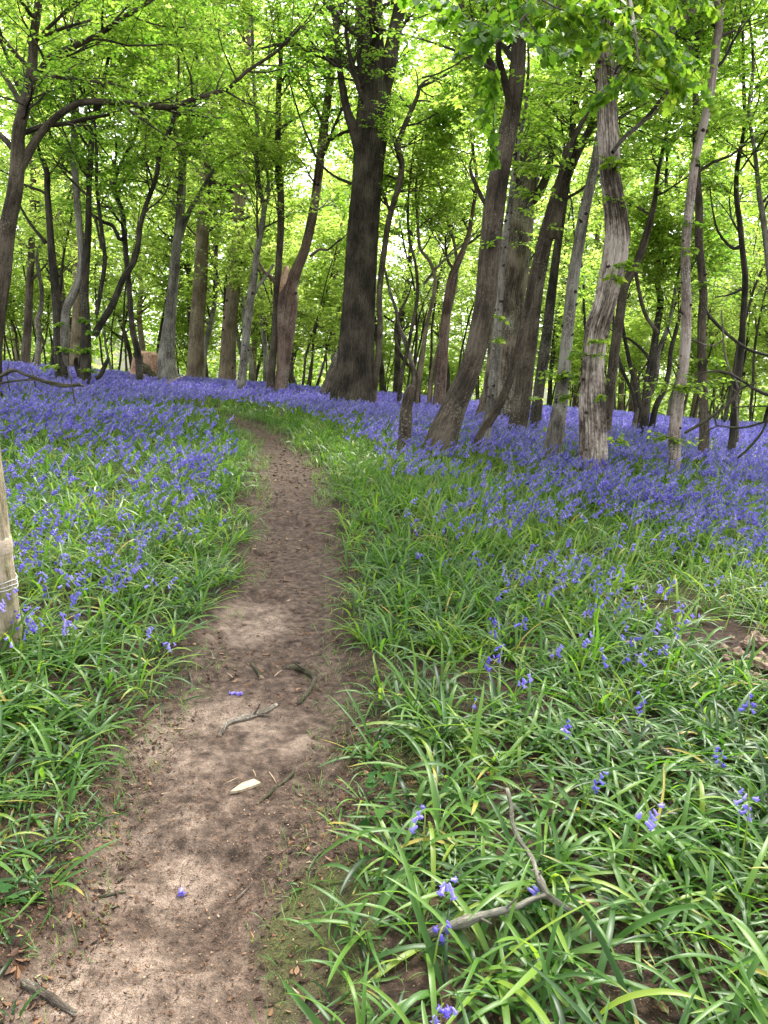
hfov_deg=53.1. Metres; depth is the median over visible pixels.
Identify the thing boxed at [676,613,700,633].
bluebell
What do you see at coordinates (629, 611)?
bluebell
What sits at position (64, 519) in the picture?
bluebell
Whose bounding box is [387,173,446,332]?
thin sapling
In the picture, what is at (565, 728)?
bluebell
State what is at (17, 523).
bluebell
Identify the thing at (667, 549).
bluebell
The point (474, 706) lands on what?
bluebell
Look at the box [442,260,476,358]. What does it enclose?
thin sapling
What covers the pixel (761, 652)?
soil clod
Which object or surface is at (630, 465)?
bramble bush
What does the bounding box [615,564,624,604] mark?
bluebell
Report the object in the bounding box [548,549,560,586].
bluebell
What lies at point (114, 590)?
bluebell
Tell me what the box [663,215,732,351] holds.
thin sapling
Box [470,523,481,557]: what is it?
bluebell
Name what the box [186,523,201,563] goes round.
bluebell
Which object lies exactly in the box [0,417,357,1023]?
path
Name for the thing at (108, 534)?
bluebell
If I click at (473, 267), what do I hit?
crooked tree
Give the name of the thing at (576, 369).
understory hazel
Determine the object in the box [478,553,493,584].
bluebell
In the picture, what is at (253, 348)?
tall tree
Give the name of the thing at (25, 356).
background hornbeam
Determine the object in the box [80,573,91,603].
bluebell
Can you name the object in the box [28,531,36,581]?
bluebell
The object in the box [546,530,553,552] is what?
bluebell
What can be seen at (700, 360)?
mottled hornbeam tree
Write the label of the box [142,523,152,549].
bluebell
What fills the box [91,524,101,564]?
bluebell
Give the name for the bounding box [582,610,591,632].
bluebell
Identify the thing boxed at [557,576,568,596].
bluebell
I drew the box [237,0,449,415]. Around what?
oak tree
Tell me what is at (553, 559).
bluebell
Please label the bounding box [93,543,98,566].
bluebell
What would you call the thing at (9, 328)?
thin sapling
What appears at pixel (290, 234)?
slender tree
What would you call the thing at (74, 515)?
bluebell
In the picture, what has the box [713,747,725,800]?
bluebell
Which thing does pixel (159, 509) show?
bluebell
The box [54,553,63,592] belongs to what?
bluebell
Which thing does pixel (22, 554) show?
bluebell
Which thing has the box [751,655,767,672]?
soil clod
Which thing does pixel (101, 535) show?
bluebell
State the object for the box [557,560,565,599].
bluebell
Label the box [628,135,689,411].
tall tree
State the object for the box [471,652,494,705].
bluebell
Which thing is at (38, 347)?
bent background hazel
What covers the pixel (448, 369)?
slender tree
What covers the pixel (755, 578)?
bluebell
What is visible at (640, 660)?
bluebell
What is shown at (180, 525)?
bluebell
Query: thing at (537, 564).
bluebell
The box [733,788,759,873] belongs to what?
bluebell
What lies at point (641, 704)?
bluebell
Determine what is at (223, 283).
thin sapling
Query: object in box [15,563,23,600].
bluebell
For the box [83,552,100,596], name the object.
bluebell
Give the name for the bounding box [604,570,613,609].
bluebell
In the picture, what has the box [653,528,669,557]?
bluebell
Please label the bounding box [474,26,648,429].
dark pole tree
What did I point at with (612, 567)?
bluebell
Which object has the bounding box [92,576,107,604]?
bluebell
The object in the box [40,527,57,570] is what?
bluebell
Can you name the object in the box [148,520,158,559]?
bluebell
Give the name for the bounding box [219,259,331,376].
understory hazel
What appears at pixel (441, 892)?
bluebell
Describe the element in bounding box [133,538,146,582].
bluebell
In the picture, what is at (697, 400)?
thin sapling
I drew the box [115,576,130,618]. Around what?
bluebell
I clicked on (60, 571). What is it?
bluebell
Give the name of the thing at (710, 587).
bluebell
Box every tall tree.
[0,0,120,355]
[0,0,158,366]
[0,156,45,361]
[11,104,99,302]
[102,137,170,350]
[219,97,291,380]
[476,21,587,320]
[544,85,651,407]
[575,153,654,371]
[615,154,663,409]
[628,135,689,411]
[669,132,753,417]
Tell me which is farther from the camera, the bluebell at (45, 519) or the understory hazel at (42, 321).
the understory hazel at (42, 321)
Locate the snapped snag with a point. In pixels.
(405, 424)
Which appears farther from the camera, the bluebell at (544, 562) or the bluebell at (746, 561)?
the bluebell at (746, 561)
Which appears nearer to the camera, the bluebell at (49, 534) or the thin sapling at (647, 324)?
the bluebell at (49, 534)
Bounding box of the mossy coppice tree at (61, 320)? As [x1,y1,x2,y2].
[0,0,161,382]
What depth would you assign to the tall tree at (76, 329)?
29.04 m
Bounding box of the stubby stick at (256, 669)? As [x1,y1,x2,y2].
[250,662,263,678]
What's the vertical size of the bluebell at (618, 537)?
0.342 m
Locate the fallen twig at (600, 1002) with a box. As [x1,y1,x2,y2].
[584,986,630,1023]
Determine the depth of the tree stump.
22.00 m
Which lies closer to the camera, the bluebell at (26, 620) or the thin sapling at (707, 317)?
the bluebell at (26, 620)
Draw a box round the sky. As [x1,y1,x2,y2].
[0,0,767,380]
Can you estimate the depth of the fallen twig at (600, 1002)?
1.82 m
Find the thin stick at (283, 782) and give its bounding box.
[257,764,295,803]
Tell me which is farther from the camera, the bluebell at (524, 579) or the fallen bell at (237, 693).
the bluebell at (524, 579)
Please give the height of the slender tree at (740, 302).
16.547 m
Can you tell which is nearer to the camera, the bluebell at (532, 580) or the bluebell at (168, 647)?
the bluebell at (168, 647)
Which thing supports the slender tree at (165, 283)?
on the ground at (412, 984)
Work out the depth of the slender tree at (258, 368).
55.59 m
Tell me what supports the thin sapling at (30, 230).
on the ground at (412, 984)
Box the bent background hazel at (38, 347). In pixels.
[0,111,121,366]
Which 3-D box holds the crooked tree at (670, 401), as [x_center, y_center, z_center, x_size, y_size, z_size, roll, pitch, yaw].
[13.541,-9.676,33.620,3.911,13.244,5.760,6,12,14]
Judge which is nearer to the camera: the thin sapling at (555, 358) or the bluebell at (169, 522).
the bluebell at (169, 522)
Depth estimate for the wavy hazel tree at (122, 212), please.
18.36 m
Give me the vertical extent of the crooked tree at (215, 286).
12.171 m
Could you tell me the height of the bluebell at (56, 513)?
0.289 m
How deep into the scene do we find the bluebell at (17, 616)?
3.57 m
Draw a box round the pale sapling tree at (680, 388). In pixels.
[624,0,767,477]
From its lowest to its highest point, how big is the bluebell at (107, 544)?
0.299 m
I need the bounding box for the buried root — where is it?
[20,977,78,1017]
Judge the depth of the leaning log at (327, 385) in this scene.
19.78 m
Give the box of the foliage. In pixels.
[0,0,767,421]
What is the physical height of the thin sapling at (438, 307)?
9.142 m
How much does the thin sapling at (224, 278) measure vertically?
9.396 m
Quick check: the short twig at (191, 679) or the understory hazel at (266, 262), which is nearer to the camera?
the short twig at (191, 679)
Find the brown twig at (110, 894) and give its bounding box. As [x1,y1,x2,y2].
[99,890,125,898]
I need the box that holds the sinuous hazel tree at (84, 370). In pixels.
[0,0,251,389]
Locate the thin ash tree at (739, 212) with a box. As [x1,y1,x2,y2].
[663,0,767,457]
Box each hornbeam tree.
[0,0,345,397]
[106,0,305,380]
[372,0,583,462]
[485,13,712,437]
[613,0,767,462]
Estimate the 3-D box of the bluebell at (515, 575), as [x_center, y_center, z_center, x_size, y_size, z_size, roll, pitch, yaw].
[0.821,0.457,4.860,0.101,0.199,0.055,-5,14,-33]
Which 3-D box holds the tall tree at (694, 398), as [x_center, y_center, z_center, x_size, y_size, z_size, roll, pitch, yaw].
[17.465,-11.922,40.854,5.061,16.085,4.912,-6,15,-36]
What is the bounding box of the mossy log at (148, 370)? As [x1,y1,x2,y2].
[133,353,156,376]
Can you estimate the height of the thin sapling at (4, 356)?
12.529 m
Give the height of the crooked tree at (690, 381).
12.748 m
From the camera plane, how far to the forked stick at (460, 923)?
2.01 m
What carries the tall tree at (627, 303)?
on the ground at (412, 984)
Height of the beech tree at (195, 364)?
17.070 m
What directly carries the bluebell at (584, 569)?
on the ground at (412, 984)
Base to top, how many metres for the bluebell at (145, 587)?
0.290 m
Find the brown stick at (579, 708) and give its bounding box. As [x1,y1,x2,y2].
[572,701,645,740]
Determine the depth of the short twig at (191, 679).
3.50 m
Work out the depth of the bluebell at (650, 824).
2.23 m
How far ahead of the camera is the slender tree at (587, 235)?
46.60 m
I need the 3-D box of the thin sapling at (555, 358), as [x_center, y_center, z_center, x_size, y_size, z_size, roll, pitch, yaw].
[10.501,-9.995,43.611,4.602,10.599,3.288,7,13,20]
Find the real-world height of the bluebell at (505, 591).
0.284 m
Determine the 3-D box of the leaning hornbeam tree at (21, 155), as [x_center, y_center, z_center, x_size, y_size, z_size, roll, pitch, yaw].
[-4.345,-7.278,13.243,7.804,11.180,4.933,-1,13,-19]
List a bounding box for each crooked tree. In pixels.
[90,211,133,369]
[152,18,320,376]
[171,162,274,379]
[214,105,299,380]
[233,68,320,381]
[268,226,334,358]
[307,112,402,361]
[451,189,490,360]
[531,197,581,370]
[615,274,650,389]
[649,117,752,415]
[669,241,762,415]
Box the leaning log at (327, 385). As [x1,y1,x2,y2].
[319,349,337,395]
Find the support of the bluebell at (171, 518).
on the ground at (412, 984)
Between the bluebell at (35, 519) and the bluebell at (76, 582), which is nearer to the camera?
the bluebell at (76, 582)
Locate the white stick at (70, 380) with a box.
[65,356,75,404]
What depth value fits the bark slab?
2.93 m
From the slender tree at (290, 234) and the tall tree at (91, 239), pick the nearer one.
the slender tree at (290, 234)
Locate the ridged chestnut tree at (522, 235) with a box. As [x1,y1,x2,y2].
[464,62,593,428]
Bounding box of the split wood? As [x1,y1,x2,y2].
[230,779,260,793]
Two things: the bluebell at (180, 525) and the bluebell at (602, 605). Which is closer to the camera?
the bluebell at (602, 605)
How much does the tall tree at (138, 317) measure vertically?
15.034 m
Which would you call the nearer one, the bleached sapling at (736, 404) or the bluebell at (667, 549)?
the bluebell at (667, 549)
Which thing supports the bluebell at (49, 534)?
on the ground at (412, 984)
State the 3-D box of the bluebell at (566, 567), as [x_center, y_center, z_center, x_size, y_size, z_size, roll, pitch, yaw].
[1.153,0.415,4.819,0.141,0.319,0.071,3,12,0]
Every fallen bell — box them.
[176,887,185,896]
[229,691,242,695]
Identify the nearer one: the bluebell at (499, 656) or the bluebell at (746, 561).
the bluebell at (499, 656)
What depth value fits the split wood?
2.72 m
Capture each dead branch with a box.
[0,363,83,390]
[683,370,767,458]
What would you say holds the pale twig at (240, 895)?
on the path
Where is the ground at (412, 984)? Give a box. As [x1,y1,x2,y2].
[0,338,767,1023]
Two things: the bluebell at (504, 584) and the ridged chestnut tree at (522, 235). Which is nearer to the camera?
the bluebell at (504, 584)
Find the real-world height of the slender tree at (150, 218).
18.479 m
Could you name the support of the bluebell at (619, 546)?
on the ground at (412, 984)
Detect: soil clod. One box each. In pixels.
[714,642,729,653]
[722,654,731,662]
[729,646,744,661]
[739,640,751,647]
[740,670,757,684]
[744,630,767,648]
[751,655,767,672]
[754,650,766,655]
[755,679,767,691]
[757,623,766,630]
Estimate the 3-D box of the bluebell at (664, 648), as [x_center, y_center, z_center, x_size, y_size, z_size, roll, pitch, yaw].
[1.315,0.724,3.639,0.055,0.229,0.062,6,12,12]
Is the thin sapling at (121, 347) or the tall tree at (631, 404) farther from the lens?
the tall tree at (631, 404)
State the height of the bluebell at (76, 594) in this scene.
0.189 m
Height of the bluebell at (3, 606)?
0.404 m
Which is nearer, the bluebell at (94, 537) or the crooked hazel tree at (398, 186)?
the bluebell at (94, 537)
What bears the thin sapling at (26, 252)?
on the ground at (412, 984)
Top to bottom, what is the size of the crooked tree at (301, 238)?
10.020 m
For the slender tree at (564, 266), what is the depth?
35.63 m
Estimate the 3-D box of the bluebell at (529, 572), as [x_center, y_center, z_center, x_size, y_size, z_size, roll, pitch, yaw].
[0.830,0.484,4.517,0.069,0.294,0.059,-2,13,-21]
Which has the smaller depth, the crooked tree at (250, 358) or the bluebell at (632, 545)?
the bluebell at (632, 545)
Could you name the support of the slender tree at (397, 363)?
on the ground at (412, 984)
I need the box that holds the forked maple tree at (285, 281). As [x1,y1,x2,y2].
[205,0,398,396]
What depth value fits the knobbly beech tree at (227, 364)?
23.85 m
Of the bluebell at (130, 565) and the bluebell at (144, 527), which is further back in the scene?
the bluebell at (144, 527)
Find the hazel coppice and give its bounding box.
[378,59,542,413]
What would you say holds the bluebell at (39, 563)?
on the ground at (412, 984)
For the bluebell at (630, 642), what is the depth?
3.82 m
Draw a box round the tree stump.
[130,350,157,376]
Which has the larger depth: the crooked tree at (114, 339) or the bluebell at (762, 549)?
the crooked tree at (114, 339)
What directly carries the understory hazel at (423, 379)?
on the ground at (412, 984)
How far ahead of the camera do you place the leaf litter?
2.39 m
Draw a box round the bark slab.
[658,746,684,764]
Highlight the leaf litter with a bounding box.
[0,419,764,1023]
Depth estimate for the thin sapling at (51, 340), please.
35.85 m
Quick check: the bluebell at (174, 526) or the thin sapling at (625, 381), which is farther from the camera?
the thin sapling at (625, 381)
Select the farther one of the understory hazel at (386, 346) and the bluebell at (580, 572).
the understory hazel at (386, 346)
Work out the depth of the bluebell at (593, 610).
4.08 m
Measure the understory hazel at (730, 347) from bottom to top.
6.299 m
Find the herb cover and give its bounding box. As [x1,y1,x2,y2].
[0,523,767,921]
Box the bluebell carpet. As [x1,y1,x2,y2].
[0,360,767,561]
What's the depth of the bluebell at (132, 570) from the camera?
4.28 m
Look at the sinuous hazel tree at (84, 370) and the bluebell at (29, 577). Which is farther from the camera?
the sinuous hazel tree at (84, 370)
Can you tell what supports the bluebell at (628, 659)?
on the ground at (412, 984)
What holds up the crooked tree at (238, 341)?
on the ground at (412, 984)
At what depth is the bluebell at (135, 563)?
4.47 m
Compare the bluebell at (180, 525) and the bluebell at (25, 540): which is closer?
the bluebell at (25, 540)
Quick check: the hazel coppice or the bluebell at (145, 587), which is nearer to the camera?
the bluebell at (145, 587)
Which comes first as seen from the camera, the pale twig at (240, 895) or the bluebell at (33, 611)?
the pale twig at (240, 895)
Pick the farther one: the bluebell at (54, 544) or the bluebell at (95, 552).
the bluebell at (95, 552)
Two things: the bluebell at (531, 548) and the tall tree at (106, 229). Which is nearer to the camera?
the bluebell at (531, 548)
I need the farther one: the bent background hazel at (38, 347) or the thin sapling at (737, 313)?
the thin sapling at (737, 313)
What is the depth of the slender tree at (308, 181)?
46.16 m
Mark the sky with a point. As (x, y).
(758, 42)
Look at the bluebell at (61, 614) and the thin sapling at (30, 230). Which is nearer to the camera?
the bluebell at (61, 614)
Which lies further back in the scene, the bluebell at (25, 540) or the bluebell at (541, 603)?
the bluebell at (25, 540)
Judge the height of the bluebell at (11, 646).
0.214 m
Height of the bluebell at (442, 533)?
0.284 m
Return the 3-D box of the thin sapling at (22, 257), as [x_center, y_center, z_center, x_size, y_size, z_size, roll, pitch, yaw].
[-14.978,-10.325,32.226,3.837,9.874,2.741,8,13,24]
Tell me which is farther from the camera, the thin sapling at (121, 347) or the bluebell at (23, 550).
the thin sapling at (121, 347)
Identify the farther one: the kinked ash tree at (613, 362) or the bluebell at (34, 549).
the kinked ash tree at (613, 362)
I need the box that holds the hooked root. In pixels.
[284,661,315,705]
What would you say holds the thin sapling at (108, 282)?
on the ground at (412, 984)
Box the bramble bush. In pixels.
[608,450,652,478]
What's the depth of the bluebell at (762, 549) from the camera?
5.77 m
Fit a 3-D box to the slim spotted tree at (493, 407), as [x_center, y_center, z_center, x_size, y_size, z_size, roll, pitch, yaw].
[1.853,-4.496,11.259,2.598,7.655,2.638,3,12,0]
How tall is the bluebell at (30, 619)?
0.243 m
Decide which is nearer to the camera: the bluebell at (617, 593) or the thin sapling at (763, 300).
the bluebell at (617, 593)
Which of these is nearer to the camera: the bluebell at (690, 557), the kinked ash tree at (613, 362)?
the bluebell at (690, 557)
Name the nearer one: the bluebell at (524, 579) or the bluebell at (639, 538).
the bluebell at (524, 579)
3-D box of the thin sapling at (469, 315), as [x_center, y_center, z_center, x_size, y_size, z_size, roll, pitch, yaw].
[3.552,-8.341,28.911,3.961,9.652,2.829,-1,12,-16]
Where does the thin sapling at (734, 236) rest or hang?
on the ground at (412, 984)
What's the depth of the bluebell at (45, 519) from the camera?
5.13 m
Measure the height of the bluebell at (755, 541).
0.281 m
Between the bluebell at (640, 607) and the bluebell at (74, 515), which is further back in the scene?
the bluebell at (74, 515)
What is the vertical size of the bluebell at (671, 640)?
0.307 m
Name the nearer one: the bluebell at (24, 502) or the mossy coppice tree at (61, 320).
the bluebell at (24, 502)
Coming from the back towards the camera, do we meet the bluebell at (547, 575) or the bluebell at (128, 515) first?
the bluebell at (128, 515)
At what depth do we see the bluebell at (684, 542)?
5.84 m
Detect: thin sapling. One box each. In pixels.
[0,142,50,344]
[0,171,45,360]
[6,275,34,361]
[13,27,127,375]
[14,171,93,310]
[15,157,89,364]
[19,202,47,364]
[35,87,129,365]
[61,164,123,364]
[89,151,174,370]
[90,213,146,368]
[91,135,167,371]
[136,202,182,375]
[186,104,276,311]
[207,203,247,316]
[301,154,352,385]
[307,212,342,373]
[323,137,391,303]
[350,72,464,368]
[382,154,480,387]
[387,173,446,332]
[388,166,479,383]
[393,204,469,371]
[395,62,503,384]
[423,169,533,369]
[442,118,508,399]
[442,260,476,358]
[450,241,487,397]
[530,48,643,330]
[536,241,601,405]
[540,152,604,405]
[599,238,646,409]
[625,86,764,397]
[627,233,671,388]
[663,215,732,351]
[672,192,752,344]
[676,190,767,417]
[690,253,735,406]
[692,241,757,418]
[693,142,767,421]
[708,234,767,415]
[709,144,767,419]
[718,127,767,420]
[735,273,765,420]
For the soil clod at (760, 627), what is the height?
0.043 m
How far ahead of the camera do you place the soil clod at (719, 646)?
4.10 m
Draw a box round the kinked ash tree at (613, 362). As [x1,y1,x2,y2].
[570,2,761,441]
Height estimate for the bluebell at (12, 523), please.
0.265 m
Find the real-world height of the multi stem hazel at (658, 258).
8.303 m
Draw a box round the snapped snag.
[396,384,415,456]
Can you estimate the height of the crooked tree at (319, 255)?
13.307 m
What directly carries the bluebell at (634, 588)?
on the ground at (412, 984)
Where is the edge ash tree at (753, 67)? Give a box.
[655,0,767,290]
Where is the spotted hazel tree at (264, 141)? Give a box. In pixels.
[187,0,322,398]
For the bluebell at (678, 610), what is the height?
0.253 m
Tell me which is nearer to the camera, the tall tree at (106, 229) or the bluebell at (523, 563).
the bluebell at (523, 563)
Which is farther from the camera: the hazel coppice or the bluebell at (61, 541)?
the hazel coppice
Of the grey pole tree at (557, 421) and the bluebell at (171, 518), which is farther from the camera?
the grey pole tree at (557, 421)
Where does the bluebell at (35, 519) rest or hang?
on the ground at (412, 984)
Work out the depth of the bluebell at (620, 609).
4.03 m
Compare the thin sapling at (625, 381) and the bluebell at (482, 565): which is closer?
the bluebell at (482, 565)
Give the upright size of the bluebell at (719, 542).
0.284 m
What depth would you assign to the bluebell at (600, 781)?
2.51 m
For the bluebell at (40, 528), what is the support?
on the ground at (412, 984)
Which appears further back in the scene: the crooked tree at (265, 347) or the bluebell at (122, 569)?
the crooked tree at (265, 347)
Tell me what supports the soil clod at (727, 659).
on the ground at (412, 984)
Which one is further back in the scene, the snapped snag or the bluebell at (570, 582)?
the snapped snag
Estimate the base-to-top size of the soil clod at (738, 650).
0.087 m
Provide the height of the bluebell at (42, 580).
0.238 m
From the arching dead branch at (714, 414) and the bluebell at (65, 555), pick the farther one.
the arching dead branch at (714, 414)
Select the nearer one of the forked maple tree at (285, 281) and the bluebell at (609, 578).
the bluebell at (609, 578)
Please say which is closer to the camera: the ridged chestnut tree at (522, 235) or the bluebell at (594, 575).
the bluebell at (594, 575)
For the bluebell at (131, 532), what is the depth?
5.11 m
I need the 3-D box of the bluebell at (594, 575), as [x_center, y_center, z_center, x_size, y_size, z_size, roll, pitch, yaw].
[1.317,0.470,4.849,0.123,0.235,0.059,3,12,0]
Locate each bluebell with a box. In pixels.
[0,588,18,612]
[4,636,13,673]
[9,513,16,539]
[9,604,26,656]
[13,549,26,566]
[14,536,26,552]
[15,544,29,572]
[15,558,28,574]
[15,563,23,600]
[15,612,33,664]
[16,494,29,527]
[16,519,23,550]
[17,617,41,679]
[18,527,41,559]
[18,550,43,594]
[20,539,28,579]
[22,496,29,528]
[24,558,36,606]
[26,540,39,590]
[27,605,39,627]
[27,615,44,650]
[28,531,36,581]
[32,514,41,533]
[34,559,44,584]
[35,526,43,542]
[36,571,47,606]
[37,514,46,549]
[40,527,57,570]
[42,585,49,613]
[47,519,57,568]
[50,534,60,580]
[51,553,67,597]
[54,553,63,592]
[55,512,62,537]
[55,533,66,572]
[55,568,76,605]
[56,620,71,651]
[58,573,77,621]
[58,610,69,654]
[60,612,80,649]
[61,512,68,538]
[62,623,76,658]
[63,592,80,629]
[66,554,75,582]
[66,569,86,618]
[67,514,79,557]
[67,588,87,617]
[72,518,91,543]
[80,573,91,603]
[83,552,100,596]
[88,556,106,592]
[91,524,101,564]
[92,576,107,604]
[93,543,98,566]
[99,524,108,552]
[103,526,114,554]
[103,585,119,615]
[104,565,113,586]
[105,542,115,582]
[107,543,114,575]
[110,573,123,603]
[113,499,118,531]
[113,557,126,601]
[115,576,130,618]
[116,507,124,532]
[116,513,124,541]
[116,527,132,557]
[119,566,139,604]
[124,519,134,559]
[124,563,147,595]
[125,513,133,526]
[126,563,142,589]
[129,561,138,592]
[131,535,140,582]
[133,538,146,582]
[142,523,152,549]
[142,626,153,638]
[144,576,157,609]
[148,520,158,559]
[152,503,162,522]
[152,531,164,559]
[154,529,164,557]
[157,521,170,545]
[160,576,177,618]
[162,641,176,666]
[166,511,177,538]
[170,523,179,560]
[178,522,186,551]
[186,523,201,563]
[188,507,202,537]
[406,518,418,534]
[409,805,425,867]
[430,1003,457,1023]
[431,920,451,963]
[434,523,449,555]
[436,876,457,911]
[454,516,467,541]
[457,551,478,589]
[464,513,475,533]
[469,697,476,731]
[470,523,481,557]
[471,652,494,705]
[474,557,485,583]
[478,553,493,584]
[483,588,509,629]
[486,624,500,664]
[489,617,497,646]
[494,644,504,692]
[502,572,509,607]
[506,574,517,600]
[507,674,533,726]
[511,569,519,591]
[514,615,527,652]
[515,551,529,593]
[517,575,530,592]
[517,884,539,902]
[520,571,531,614]
[522,544,538,570]
[528,553,552,593]
[529,568,539,604]
[531,560,547,593]
[535,583,565,634]
[536,591,546,634]
[540,572,566,610]
[541,570,553,596]
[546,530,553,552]
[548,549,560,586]
[548,643,562,684]
[549,550,557,588]
[553,719,571,760]
[555,555,581,596]
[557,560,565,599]
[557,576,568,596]
[562,549,575,579]
[565,572,579,605]
[566,538,571,556]
[568,567,583,598]
[568,569,584,610]
[577,631,593,666]
[579,560,590,588]
[582,559,596,597]
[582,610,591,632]
[582,771,608,825]
[586,569,602,592]
[587,602,597,633]
[589,582,600,598]
[590,581,608,629]
[591,646,608,701]
[592,592,609,633]
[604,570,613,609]
[604,621,627,678]
[606,566,615,583]
[610,586,622,606]
[610,654,636,686]
[611,596,628,643]
[612,526,622,562]
[615,539,625,567]
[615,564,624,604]
[622,636,641,657]
[623,544,635,578]
[624,600,639,638]
[627,802,664,878]
[628,528,648,562]
[628,584,643,601]
[629,647,651,704]
[635,691,646,748]
[636,596,646,638]
[643,538,656,565]
[646,618,662,670]
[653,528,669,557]
[653,643,668,680]
[657,584,666,611]
[661,618,686,679]
[662,542,674,570]
[665,547,679,568]
[666,578,675,627]
[673,600,683,636]
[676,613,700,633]
[678,533,696,564]
[685,541,698,585]
[697,556,709,580]
[703,575,723,612]
[711,535,726,563]
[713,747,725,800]
[733,560,748,573]
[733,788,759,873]
[746,537,758,566]
[750,563,762,600]
[758,535,767,573]
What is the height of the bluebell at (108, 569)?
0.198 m
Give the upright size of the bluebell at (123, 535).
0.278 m
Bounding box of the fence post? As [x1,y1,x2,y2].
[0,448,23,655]
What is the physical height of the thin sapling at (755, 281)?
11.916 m
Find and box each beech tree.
[157,1,272,378]
[167,0,308,379]
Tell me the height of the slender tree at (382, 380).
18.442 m
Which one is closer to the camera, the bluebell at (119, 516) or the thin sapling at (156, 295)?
the bluebell at (119, 516)
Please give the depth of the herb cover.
2.62 m
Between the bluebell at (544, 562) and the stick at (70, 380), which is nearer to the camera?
the bluebell at (544, 562)
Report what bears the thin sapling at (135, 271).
on the ground at (412, 984)
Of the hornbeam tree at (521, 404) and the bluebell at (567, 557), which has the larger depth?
the hornbeam tree at (521, 404)
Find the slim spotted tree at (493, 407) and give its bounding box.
[427,0,616,458]
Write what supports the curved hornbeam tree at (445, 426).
on the ground at (412, 984)
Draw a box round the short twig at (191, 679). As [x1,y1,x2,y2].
[188,672,192,693]
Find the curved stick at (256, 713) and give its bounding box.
[217,703,277,736]
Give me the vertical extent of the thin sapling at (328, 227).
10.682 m
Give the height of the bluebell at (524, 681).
0.292 m
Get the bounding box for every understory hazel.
[3,232,89,362]
[144,269,223,369]
[215,161,397,386]
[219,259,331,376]
[336,284,430,392]
[386,340,450,395]
[416,332,486,385]
[540,294,631,406]
[554,240,710,411]
[676,295,767,419]
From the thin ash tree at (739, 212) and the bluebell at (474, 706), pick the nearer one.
the bluebell at (474, 706)
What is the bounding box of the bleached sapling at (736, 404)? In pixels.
[691,310,738,441]
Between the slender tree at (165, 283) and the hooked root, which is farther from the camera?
the slender tree at (165, 283)
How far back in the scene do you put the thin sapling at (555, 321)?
33.70 m
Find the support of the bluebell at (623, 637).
on the ground at (412, 984)
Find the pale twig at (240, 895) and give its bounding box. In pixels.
[235,882,252,900]
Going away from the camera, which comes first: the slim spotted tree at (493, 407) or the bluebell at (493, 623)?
the bluebell at (493, 623)
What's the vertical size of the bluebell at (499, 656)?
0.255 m
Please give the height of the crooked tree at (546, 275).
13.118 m
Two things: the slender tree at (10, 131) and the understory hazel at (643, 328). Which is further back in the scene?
the slender tree at (10, 131)
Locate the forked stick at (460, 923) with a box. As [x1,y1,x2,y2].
[428,787,574,938]
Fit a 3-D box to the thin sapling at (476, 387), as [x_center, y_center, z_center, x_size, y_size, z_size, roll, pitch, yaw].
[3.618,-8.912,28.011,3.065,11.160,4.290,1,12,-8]
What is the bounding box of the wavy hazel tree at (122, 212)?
[34,0,212,384]
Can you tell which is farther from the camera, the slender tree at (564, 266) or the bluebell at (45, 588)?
the slender tree at (564, 266)
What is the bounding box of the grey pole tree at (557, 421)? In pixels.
[506,0,721,463]
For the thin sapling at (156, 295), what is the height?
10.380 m
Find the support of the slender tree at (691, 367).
on the ground at (412, 984)
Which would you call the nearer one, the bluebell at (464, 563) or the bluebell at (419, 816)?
the bluebell at (419, 816)
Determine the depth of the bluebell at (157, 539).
5.17 m
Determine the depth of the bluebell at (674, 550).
5.81 m
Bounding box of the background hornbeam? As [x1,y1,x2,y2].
[0,0,96,364]
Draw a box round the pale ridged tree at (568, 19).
[393,0,737,479]
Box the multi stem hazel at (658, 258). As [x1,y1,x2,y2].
[554,35,764,440]
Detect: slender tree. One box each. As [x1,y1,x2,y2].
[0,36,93,328]
[70,142,147,368]
[126,1,236,352]
[127,47,222,376]
[135,0,231,327]
[249,73,321,382]
[256,197,308,380]
[292,160,340,350]
[309,190,384,348]
[324,74,402,391]
[375,44,461,392]
[397,59,476,393]
[532,144,558,358]
[537,157,601,404]
[549,177,596,361]
[553,186,603,370]
[673,168,737,417]
[711,190,767,417]
[713,149,767,403]
[729,160,767,346]
[731,66,767,345]
[755,347,767,420]
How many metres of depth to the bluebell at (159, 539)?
5.15 m
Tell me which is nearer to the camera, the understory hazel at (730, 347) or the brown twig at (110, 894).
the brown twig at (110, 894)
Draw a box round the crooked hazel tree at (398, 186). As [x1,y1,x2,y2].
[335,0,556,404]
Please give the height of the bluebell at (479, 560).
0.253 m
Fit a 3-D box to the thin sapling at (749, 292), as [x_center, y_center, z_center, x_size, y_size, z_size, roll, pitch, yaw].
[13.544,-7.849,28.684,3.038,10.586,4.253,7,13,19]
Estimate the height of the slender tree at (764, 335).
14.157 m
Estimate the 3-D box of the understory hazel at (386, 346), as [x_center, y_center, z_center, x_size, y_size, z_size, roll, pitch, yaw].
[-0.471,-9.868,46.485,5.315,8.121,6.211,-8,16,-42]
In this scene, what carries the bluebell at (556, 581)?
on the ground at (412, 984)
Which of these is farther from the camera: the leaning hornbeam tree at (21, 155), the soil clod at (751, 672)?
the leaning hornbeam tree at (21, 155)
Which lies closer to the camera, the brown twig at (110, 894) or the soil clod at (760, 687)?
the brown twig at (110, 894)

